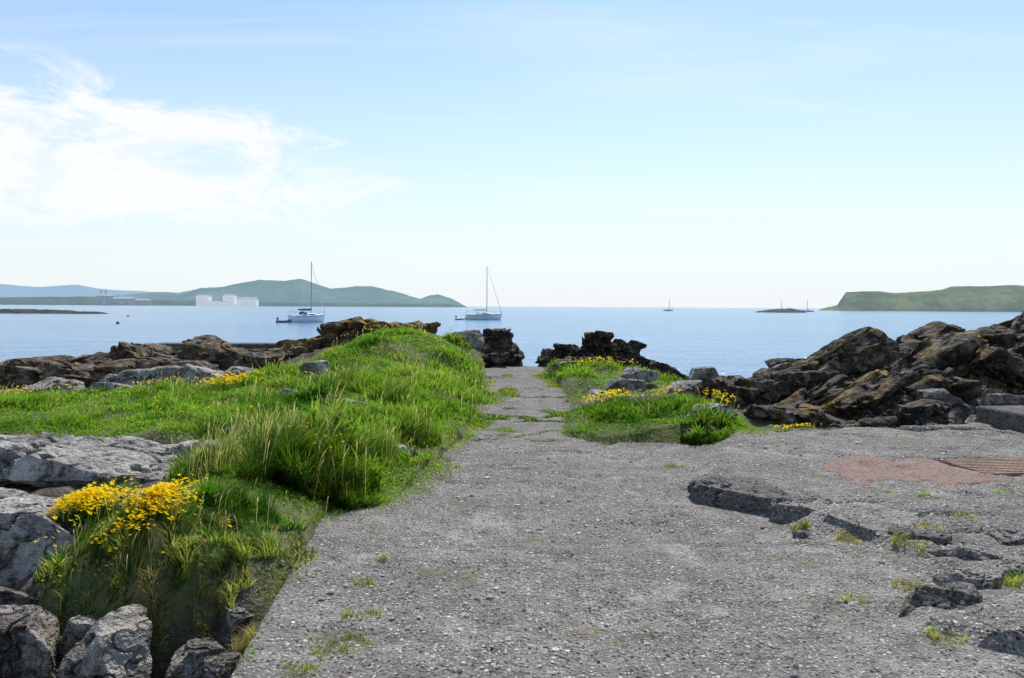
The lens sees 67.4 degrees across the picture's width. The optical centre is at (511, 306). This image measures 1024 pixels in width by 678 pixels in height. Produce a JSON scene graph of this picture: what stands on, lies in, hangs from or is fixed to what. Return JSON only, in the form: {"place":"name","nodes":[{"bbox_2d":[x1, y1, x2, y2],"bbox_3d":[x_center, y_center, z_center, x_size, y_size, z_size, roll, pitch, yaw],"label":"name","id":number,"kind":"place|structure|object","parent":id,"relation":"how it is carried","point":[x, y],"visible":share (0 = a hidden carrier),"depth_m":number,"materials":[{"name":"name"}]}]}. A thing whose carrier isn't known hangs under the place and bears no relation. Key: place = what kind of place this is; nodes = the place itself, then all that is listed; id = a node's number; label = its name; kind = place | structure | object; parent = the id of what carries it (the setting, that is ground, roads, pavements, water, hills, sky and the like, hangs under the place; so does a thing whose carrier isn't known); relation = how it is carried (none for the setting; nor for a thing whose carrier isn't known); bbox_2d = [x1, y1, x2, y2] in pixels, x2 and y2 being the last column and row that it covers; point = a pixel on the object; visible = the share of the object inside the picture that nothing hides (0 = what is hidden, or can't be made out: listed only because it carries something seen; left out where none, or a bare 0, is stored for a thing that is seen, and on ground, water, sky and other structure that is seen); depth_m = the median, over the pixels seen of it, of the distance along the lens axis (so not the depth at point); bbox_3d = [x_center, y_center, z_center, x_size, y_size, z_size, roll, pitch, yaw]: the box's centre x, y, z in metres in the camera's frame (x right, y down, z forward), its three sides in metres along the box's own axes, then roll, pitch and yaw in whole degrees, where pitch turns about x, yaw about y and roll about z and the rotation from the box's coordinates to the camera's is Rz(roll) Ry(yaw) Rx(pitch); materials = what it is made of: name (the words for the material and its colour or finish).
{"place":"outdoors","nodes":[
{"label":"outdoors","id":0,"kind":"place"},
{"bbox_2d":[0,284,150,296],"bbox_3d":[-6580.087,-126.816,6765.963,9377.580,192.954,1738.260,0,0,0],"label":"hills","id":1,"kind":"structure","parent":0,"point":[6,290],"depth_m":6368.57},
{"bbox_2d":[158,342,274,351],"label":"sea wall","id":2,"kind":"structure","parent":0,"point":[175,346],"depth_m":19.05,"materials":[{"name":"stone"}]},
{"bbox_2d":[0,296,464,306],"bbox_3d":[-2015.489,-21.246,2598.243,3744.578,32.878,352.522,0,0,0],"label":"coast","id":3,"kind":"structure","parent":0,"point":[81,300],"depth_m":2482.48},
{"bbox_2d":[116,279,465,306],"bbox_3d":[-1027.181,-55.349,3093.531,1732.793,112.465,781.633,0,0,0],"label":"hills","id":4,"kind":"structure","parent":0,"point":[292,291],"depth_m":2910.67,"materials":[{"name":"plant"}]},
{"bbox_2d":[0,334,964,677],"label":"shore ground","id":5,"kind":"structure","parent":0,"point":[178,616],"depth_m":5.08,"materials":[{"name":"plant"}]},
{"bbox_2d":[0,586,38,605],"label":"rock","id":6,"kind":"object","parent":5,"relation":"on","point":[8,596],"visible":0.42,"depth_m":4.47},
{"bbox_2d":[0,604,60,677],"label":"rock","id":7,"kind":"object","parent":5,"relation":"on","point":[30,635],"visible":0.97,"depth_m":3.94,"materials":[{"name":"stone"}]},
{"bbox_2d":[0,358,73,385],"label":"rock","id":8,"kind":"object","parent":5,"relation":"on","point":[6,369],"visible":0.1,"depth_m":14.18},
{"bbox_2d":[0,487,74,516],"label":"rock","id":9,"kind":"object","parent":5,"relation":"on","point":[49,502],"visible":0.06,"depth_m":5.84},
{"bbox_2d":[0,496,76,587],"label":"rock","id":10,"kind":"object","parent":5,"relation":"on","point":[25,523],"visible":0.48,"depth_m":4.96,"materials":[{"name":"stone"}]},
{"bbox_2d":[2,366,97,386],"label":"rock","id":11,"kind":"object","parent":5,"relation":"on","point":[20,375],"visible":0.44,"depth_m":13.73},
{"bbox_2d":[20,376,85,394],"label":"rock","id":12,"kind":"object","parent":5,"relation":"on","point":[53,382],"visible":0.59,"depth_m":12.79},
{"bbox_2d":[0,352,118,365],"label":"rock","id":13,"kind":"object","parent":5,"relation":"on","point":[93,359],"visible":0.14,"depth_m":15.68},
{"bbox_2d":[38,361,99,385],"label":"rock","id":14,"kind":"object","parent":5,"relation":"on","point":[53,369],"visible":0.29,"depth_m":13.60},
{"bbox_2d":[56,615,104,664],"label":"rock","id":15,"kind":"object","parent":5,"relation":"on","point":[78,627],"visible":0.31,"depth_m":4.16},
{"bbox_2d":[33,472,140,567],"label":"wildflowers","id":16,"kind":"object","parent":5,"relation":"on","point":[79,503],"visible":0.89,"depth_m":5.21,"materials":[{"name":"yellow plant"}]},
{"bbox_2d":[0,432,177,486],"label":"rock","id":17,"kind":"object","parent":5,"relation":"on","point":[43,459],"visible":0.69,"depth_m":6.71,"materials":[{"name":"stone"}]},
{"bbox_2d":[32,488,155,631],"bbox_3d":[-2.550,1.562,4.741,0.756,0.799,0.715,0,0,37],"label":"grass tussock","id":18,"kind":"object","parent":5,"relation":"on","point":[59,567],"depth_m":4.65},
{"bbox_2d":[55,604,151,677],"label":"rock","id":19,"kind":"object","parent":5,"relation":"on","point":[116,643],"visible":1,"depth_m":3.86,"materials":[{"name":"stone"}]},
{"bbox_2d":[40,499,180,602],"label":"wildflowers","id":20,"kind":"object","parent":5,"relation":"on","point":[136,528],"visible":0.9,"depth_m":4.60,"materials":[{"name":"plant"}]},
{"bbox_2d":[59,517,183,671],"bbox_3d":[-2.160,1.719,4.302,0.692,0.917,0.686,0,0,-41],"label":"grass tussock","id":21,"kind":"object","parent":5,"relation":"on","point":[140,584],"depth_m":4.40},
{"bbox_2d":[95,342,174,361],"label":"rock","id":22,"kind":"object","parent":5,"relation":"on","point":[124,350],"visible":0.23,"depth_m":15.92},
{"bbox_2d":[125,469,170,485],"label":"rock","id":23,"kind":"object","parent":5,"relation":"on","point":[145,478],"visible":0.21,"depth_m":6.25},
{"bbox_2d":[95,473,208,570],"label":"wildflowers","id":24,"kind":"object","parent":5,"relation":"on","point":[149,492],"visible":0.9,"depth_m":4.77,"materials":[{"name":"yellow plant"}]},
{"bbox_2d":[89,357,221,379],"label":"rock","id":25,"kind":"object","parent":5,"relation":"on","point":[115,367],"visible":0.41,"depth_m":13.70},
{"bbox_2d":[115,365,198,386],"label":"rock","id":26,"kind":"object","parent":5,"relation":"on","point":[128,377],"visible":0.51,"depth_m":12.90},
{"bbox_2d":[135,343,184,359],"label":"rock","id":27,"kind":"object","parent":5,"relation":"on","point":[156,347],"visible":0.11,"depth_m":16.35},
{"bbox_2d":[92,491,240,640],"bbox_3d":[-2.066,1.599,4.604,0.797,0.961,0.953,0,0,-39],"label":"grass tussock","id":28,"kind":"object","parent":5,"relation":"on","point":[124,567],"depth_m":4.54,"materials":[{"name":"plant"}]},
{"bbox_2d":[151,439,228,457],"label":"rock","id":29,"kind":"object","parent":5,"relation":"on","point":[170,449],"visible":0.2,"depth_m":7.31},
{"bbox_2d":[165,637,227,677],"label":"rock","id":30,"kind":"object","parent":5,"relation":"on","point":[187,660],"visible":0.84,"depth_m":4.01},
{"bbox_2d":[178,363,223,381],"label":"rock","id":31,"kind":"object","parent":5,"relation":"on","point":[192,371],"visible":0.44,"depth_m":13.04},
{"bbox_2d":[173,335,244,369],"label":"rock","id":32,"kind":"object","parent":5,"relation":"on","point":[192,348],"visible":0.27,"depth_m":16.20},
{"bbox_2d":[161,428,258,482],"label":"grass tussock","id":33,"kind":"object","parent":5,"relation":"on","point":[193,463],"depth_m":6.33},
{"bbox_2d":[180,555,261,638],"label":"grass tussock","id":34,"kind":"object","parent":5,"relation":"on","point":[233,588],"depth_m":4.38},
{"bbox_2d":[202,651,240,677],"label":"rock","id":35,"kind":"object","parent":5,"relation":"on","point":[222,665],"visible":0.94,"depth_m":3.93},
{"bbox_2d":[188,499,289,601],"bbox_3d":[-1.671,1.469,4.696,0.615,0.522,0.612,0,0,-39],"label":"grass tussock","id":36,"kind":"object","parent":5,"relation":"on","point":[259,542],"depth_m":4.66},
{"bbox_2d":[197,365,280,389],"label":"wildflowers","id":37,"kind":"object","parent":5,"relation":"on","point":[228,379],"visible":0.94,"depth_m":11.99,"materials":[{"name":"yellow plant"}]},
{"bbox_2d":[220,618,257,652],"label":"grass tussock","id":38,"kind":"object","parent":5,"relation":"on","point":[242,645],"depth_m":4.10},
{"bbox_2d":[227,605,254,633],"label":"rock","id":39,"kind":"object","parent":5,"relation":"on","point":[238,616],"visible":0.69,"depth_m":4.24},
{"bbox_2d":[186,474,311,532],"bbox_3d":[-1.851,1.320,5.190,0.889,0.420,0.791,0,0,-37],"label":"grass tussock","id":40,"kind":"object","parent":5,"relation":"on","point":[221,498],"depth_m":5.14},
{"bbox_2d":[218,347,281,368],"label":"rock","id":41,"kind":"object","parent":5,"relation":"on","point":[233,354],"visible":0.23,"depth_m":13.90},
{"bbox_2d":[222,354,284,370],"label":"rock","id":42,"kind":"object","parent":5,"relation":"on","point":[246,360],"visible":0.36,"depth_m":13.28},
{"bbox_2d":[0,324,508,625],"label":"grass","id":43,"kind":"structure","parent":5,"relation":"on","point":[165,394],"depth_m":10.20,"materials":[{"name":"plant"}]},
{"bbox_2d":[208,403,318,457],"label":"grass tussock","id":44,"kind":"object","parent":5,"relation":"on","point":[241,432],"depth_m":7.25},
{"bbox_2d":[231,531,318,675],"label":"grass","id":45,"kind":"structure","parent":5,"relation":"on","point":[295,553],"depth_m":4.74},
{"bbox_2d":[245,344,305,360],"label":"rock","id":46,"kind":"object","parent":5,"relation":"on","point":[290,351],"visible":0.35,"depth_m":15.23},
{"bbox_2d":[218,414,348,490],"bbox_3d":[-1.841,1.216,6.251,1.184,0.696,1.241,0,0,15],"label":"grass tussock","id":47,"kind":"object","parent":5,"relation":"on","point":[255,465],"depth_m":6.12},
{"bbox_2d":[275,335,326,349],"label":"rock","id":48,"kind":"object","parent":5,"relation":"on","point":[321,340],"visible":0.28,"depth_m":16.88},
{"bbox_2d":[230,401,394,481],"bbox_3d":[-1.789,1.187,6.611,1.394,0.808,1.741,0,0,-36],"label":"grass tussock","id":49,"kind":"object","parent":5,"relation":"on","point":[328,442],"depth_m":6.53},
{"bbox_2d":[299,360,329,373],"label":"rock","id":50,"kind":"object","parent":5,"relation":"on","point":[312,366],"visible":0.56,"depth_m":12.95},
{"bbox_2d":[274,421,386,510],"bbox_3d":[-1.469,1.281,6.139,0.982,0.694,1.015,0,0,20],"label":"grass tussock","id":51,"kind":"object","parent":5,"relation":"on","point":[347,489],"depth_m":6.10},
{"bbox_2d":[296,380,370,432],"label":"grass tuft","id":52,"kind":"object","parent":5,"relation":"on","point":[334,411],"visible":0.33,"depth_m":8.17,"materials":[{"name":"green plant"}]},
{"bbox_2d":[292,360,379,394],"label":"grass tussock","id":53,"kind":"object","parent":5,"relation":"on","point":[352,382],"depth_m":11.44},
{"bbox_2d":[316,316,363,348],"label":"rock","id":54,"kind":"object","parent":5,"relation":"on","point":[330,331],"visible":0.37,"depth_m":17.25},
{"bbox_2d":[309,422,392,492],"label":"tussock","id":55,"kind":"object","parent":5,"relation":"on","point":[376,482],"visible":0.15,"depth_m":6.64,"materials":[{"name":"green plant"}]},
{"bbox_2d":[339,319,368,339],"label":"rock","id":56,"kind":"object","parent":5,"relation":"on","point":[355,326],"visible":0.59,"depth_m":17.25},
{"bbox_2d":[352,420,418,466],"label":"grass tussock","id":57,"kind":"object","parent":5,"relation":"on","point":[385,444],"depth_m":7.46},
{"bbox_2d":[354,372,425,409],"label":"grass tussock","id":58,"kind":"object","parent":5,"relation":"on","point":[388,394],"depth_m":10.46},
{"bbox_2d":[385,398,445,447],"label":"grass tussock","id":59,"kind":"object","parent":5,"relation":"on","point":[428,436],"depth_m":8.59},
{"bbox_2d":[447,329,484,350],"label":"rock","id":60,"kind":"object","parent":5,"relation":"on","point":[477,338],"visible":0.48,"depth_m":18.04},
{"bbox_2d":[481,351,509,367],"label":"rock","id":61,"kind":"object","parent":5,"relation":"on","point":[490,360],"visible":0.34,"depth_m":20.17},
{"bbox_2d":[482,328,513,352],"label":"rock","id":62,"kind":"object","parent":5,"relation":"on","point":[496,339],"visible":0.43,"depth_m":20.88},
{"bbox_2d":[499,341,524,366],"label":"rock","id":63,"kind":"object","parent":5,"relation":"on","point":[516,357],"visible":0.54,"depth_m":20.78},
{"bbox_2d":[464,373,569,439],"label":"grass","id":64,"kind":"structure","parent":5,"relation":"on","point":[507,391],"depth_m":11.26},
{"bbox_2d":[553,343,579,359],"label":"rock","id":65,"kind":"object","parent":5,"relation":"on","point":[561,351],"visible":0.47,"depth_m":20.69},
{"bbox_2d":[575,332,606,361],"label":"rock","id":66,"kind":"object","parent":5,"relation":"on","point":[586,348],"visible":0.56,"depth_m":20.72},
{"bbox_2d":[592,330,616,363],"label":"rock","id":67,"kind":"object","parent":5,"relation":"on","point":[603,344],"visible":0.58,"depth_m":20.72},
{"bbox_2d":[605,377,646,392],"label":"rock","id":68,"kind":"object","parent":5,"relation":"on","point":[621,383],"visible":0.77,"depth_m":13.25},
{"bbox_2d":[611,338,646,358],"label":"rock","id":69,"kind":"object","parent":5,"relation":"on","point":[630,348],"visible":0.48,"depth_m":20.85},
{"bbox_2d":[620,368,658,381],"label":"rock","id":70,"kind":"object","parent":5,"relation":"on","point":[641,374],"visible":0.87,"depth_m":14.11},
{"bbox_2d":[666,380,701,394],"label":"rock","id":71,"kind":"object","parent":5,"relation":"on","point":[689,385],"visible":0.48,"depth_m":12.49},
{"bbox_2d":[552,386,820,445],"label":"grass","id":72,"kind":"structure","parent":5,"relation":"on","point":[621,410],"depth_m":9.96,"materials":[{"name":"plant"}]},
{"bbox_2d":[689,366,719,379],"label":"rock","id":73,"kind":"object","parent":5,"relation":"on","point":[701,373],"visible":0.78,"depth_m":14.02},
{"bbox_2d":[679,408,739,445],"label":"leafy plant","id":74,"kind":"object","parent":5,"relation":"on","point":[698,437],"visible":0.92,"depth_m":9.12,"materials":[{"name":"green plant"}]},
{"bbox_2d":[691,377,758,407],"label":"rock","id":75,"kind":"object","parent":5,"relation":"on","point":[745,395],"visible":0.51,"depth_m":11.55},
{"bbox_2d":[732,378,783,404],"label":"rock","id":76,"kind":"object","parent":5,"relation":"on","point":[768,391],"visible":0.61,"depth_m":12.03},
{"bbox_2d":[743,404,805,425],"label":"rock","id":77,"kind":"object","parent":5,"relation":"on","point":[763,413],"visible":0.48,"depth_m":10.29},
{"bbox_2d":[748,369,846,401],"bbox_3d":[4.748,1.546,12.791,1.691,0.991,0.838,-10,-3,17],"label":"rock","id":78,"kind":"object","parent":5,"relation":"on","point":[793,380],"visible":0.39,"depth_m":12.53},
{"bbox_2d":[771,403,840,427],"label":"rock","id":79,"kind":"object","parent":5,"relation":"on","point":[813,415],"visible":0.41,"depth_m":10.39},
{"bbox_2d":[779,374,856,405],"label":"rock","id":80,"kind":"object","parent":5,"relation":"on","point":[814,395],"visible":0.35,"depth_m":12.15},
{"bbox_2d":[787,327,899,378],"bbox_3d":[5.400,1.533,13.490,3.122,1.512,1.540,-36,1,-1],"label":"rock","id":81,"kind":"object","parent":5,"relation":"on","point":[859,352],"visible":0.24,"depth_m":13.10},
{"bbox_2d":[819,369,887,413],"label":"rock","id":82,"kind":"object","parent":5,"relation":"on","point":[826,407],"visible":0.24,"depth_m":11.81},
{"bbox_2d":[831,368,901,419],"bbox_3d":[5.353,1.751,11.691,1.791,1.038,0.999,-36,5,-7],"label":"rock","id":83,"kind":"object","parent":5,"relation":"on","point":[871,396],"visible":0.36,"depth_m":11.42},
{"bbox_2d":[840,416,896,428],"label":"rock","id":84,"kind":"object","parent":5,"relation":"on","point":[886,422],"visible":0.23,"depth_m":10.38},
{"bbox_2d":[822,364,953,415],"bbox_3d":[5.805,1.773,12.180,2.476,1.491,1.445,-20,-1,2],"label":"rock","id":85,"kind":"object","parent":5,"relation":"on","point":[915,373],"visible":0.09,"depth_m":11.78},
{"bbox_2d":[854,337,931,378],"bbox_3d":[6.244,1.296,12.929,2.644,1.105,0.937,-30,1,-2],"label":"rock","id":86,"kind":"object","parent":5,"relation":"on","point":[903,360],"visible":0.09,"depth_m":12.81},
{"bbox_2d":[879,399,962,426],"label":"rock","id":87,"kind":"object","parent":5,"relation":"on","point":[923,411],"visible":0.43,"depth_m":10.90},
{"bbox_2d":[901,321,965,340],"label":"rock","id":88,"kind":"object","parent":5,"relation":"on","point":[930,329],"visible":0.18,"depth_m":15.02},
{"bbox_2d":[886,369,985,405],"bbox_3d":[6.240,1.536,12.145,2.029,0.868,1.561,-22,-1,3],"label":"rock","id":89,"kind":"object","parent":5,"relation":"on","point":[966,391],"visible":0.2,"depth_m":11.51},
{"bbox_2d":[898,333,980,377],"bbox_3d":[6.616,1.290,12.570,2.553,0.748,1.011,-37,4,-5],"label":"rock","id":90,"kind":"object","parent":5,"relation":"on","point":[955,352],"visible":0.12,"depth_m":12.36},
{"bbox_2d":[897,388,1005,420],"bbox_3d":[6.596,1.661,11.641,1.975,1.052,1.064,-12,4,-17],"label":"rock","id":91,"kind":"object","parent":5,"relation":"on","point":[990,397],"visible":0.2,"depth_m":11.30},
{"bbox_2d":[963,370,1011,392],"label":"rock","id":92,"kind":"object","parent":5,"relation":"on","point":[986,380],"visible":0.12,"depth_m":12.27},
{"bbox_2d":[964,325,1017,348],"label":"rock","id":93,"kind":"object","parent":5,"relation":"on","point":[999,336],"visible":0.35,"depth_m":13.83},
{"bbox_2d":[968,346,1023,388],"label":"rock","id":94,"kind":"object","parent":5,"relation":"on","point":[1004,366],"visible":0.41,"depth_m":12.08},
{"bbox_2d":[0,305,1021,377],"bbox_3d":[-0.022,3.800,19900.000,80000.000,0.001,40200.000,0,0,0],"label":"sea","id":95,"kind":"structure","parent":0,"point":[745,342],"depth_m":146.47,"materials":[{"name":"liquid"}]},
{"bbox_2d":[0,309,107,313],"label":"skerry","id":96,"kind":"structure","parent":95,"relation":"in","point":[17,311],"depth_m":296.95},
{"bbox_2d":[288,262,324,322],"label":"sailboat","id":97,"kind":"object","parent":95,"relation":"on","point":[308,317],"visible":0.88,"depth_m":171.18,"materials":[{"name":"white paint"}]},
{"bbox_2d":[465,272,501,319],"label":"sailboat","id":98,"kind":"object","parent":95,"relation":"on","point":[478,315],"visible":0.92,"depth_m":215.06,"materials":[{"name":"white paint"}]},
{"bbox_2d":[0,0,1023,307],"label":"sky","id":99,"kind":"structure","parent":0,"point":[566,153],"materials":[{"name":"blue"}]},
{"bbox_2d":[526,356,688,401],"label":"grass","id":100,"kind":"structure","parent":0,"point":[572,370],"depth_m":15.30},
{"bbox_2d":[231,366,1023,677],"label":"concrete path","id":101,"kind":"structure","parent":0,"point":[764,576],"depth_m":4.66,"materials":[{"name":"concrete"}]},
{"bbox_2d":[302,627,379,664],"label":"grass tuft","id":102,"kind":"object","parent":101,"relation":"on","point":[316,650],"visible":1,"depth_m":3.64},
{"bbox_2d":[687,476,791,515],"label":"stone block","id":103,"kind":"structure","parent":101,"relation":"on","point":[751,496],"depth_m":6.21,"materials":[{"name":"stone"}]},
{"bbox_2d":[768,501,819,522],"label":"stone block","id":104,"kind":"structure","parent":101,"relation":"on","point":[785,512],"depth_m":5.75,"materials":[{"name":"stone"}]},
{"bbox_2d":[822,514,886,535],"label":"stone block","id":105,"kind":"structure","parent":101,"relation":"on","point":[861,528],"depth_m":5.36,"materials":[{"name":"stone"}]},
{"bbox_2d":[822,455,1014,489],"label":"brick paving","id":106,"kind":"structure","parent":101,"relation":"on","point":[862,471],"depth_m":6.91,"materials":[{"name":"brick"}]},
{"bbox_2d":[887,524,951,545],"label":"stone block","id":107,"kind":"structure","parent":101,"relation":"on","point":[936,538],"depth_m":5.10,"materials":[{"name":"stone"}]},
{"bbox_2d":[899,582,982,617],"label":"stone block","id":108,"kind":"structure","parent":101,"relation":"on","point":[961,595],"depth_m":4.04,"materials":[{"name":"stone"}]},
{"bbox_2d":[927,544,1003,560],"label":"stone block","id":109,"kind":"structure","parent":101,"relation":"on","point":[970,552],"depth_m":4.74,"materials":[{"name":"stone"}]},
{"bbox_2d":[931,566,1001,589],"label":"stone block","id":110,"kind":"structure","parent":101,"relation":"on","point":[980,579],"depth_m":4.34,"materials":[{"name":"stone"}]},
{"bbox_2d":[939,458,1023,475],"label":"drain grate","id":111,"kind":"object","parent":101,"relation":"on","point":[1006,466],"visible":0.84,"depth_m":7.27,"materials":[{"name":"metal"}]},
{"bbox_2d":[976,405,1023,432],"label":"concrete block","id":112,"kind":"structure","parent":101,"relation":"on","point":[1007,417],"depth_m":9.63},
{"bbox_2d":[978,619,1023,654],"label":"stone block","id":113,"kind":"structure","parent":101,"relation":"on","point":[1008,636],"depth_m":3.61,"materials":[{"name":"stone"}]},
{"bbox_2d":[979,522,1023,545],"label":"stone block","id":114,"kind":"structure","parent":101,"relation":"on","point":[1007,535],"depth_m":5.06,"materials":[{"name":"stone"}]},
{"bbox_2d":[993,556,1023,576],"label":"stone block","id":115,"kind":"structure","parent":101,"relation":"on","point":[1016,564],"depth_m":4.44,"materials":[{"name":"stone"}]},
{"bbox_2d":[819,285,1023,311],"bbox_3d":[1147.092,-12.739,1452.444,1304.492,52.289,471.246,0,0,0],"label":"headland","id":116,"kind":"structure","parent":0,"point":[1005,298],"depth_m":1264.02,"materials":[{"name":"green plant"}]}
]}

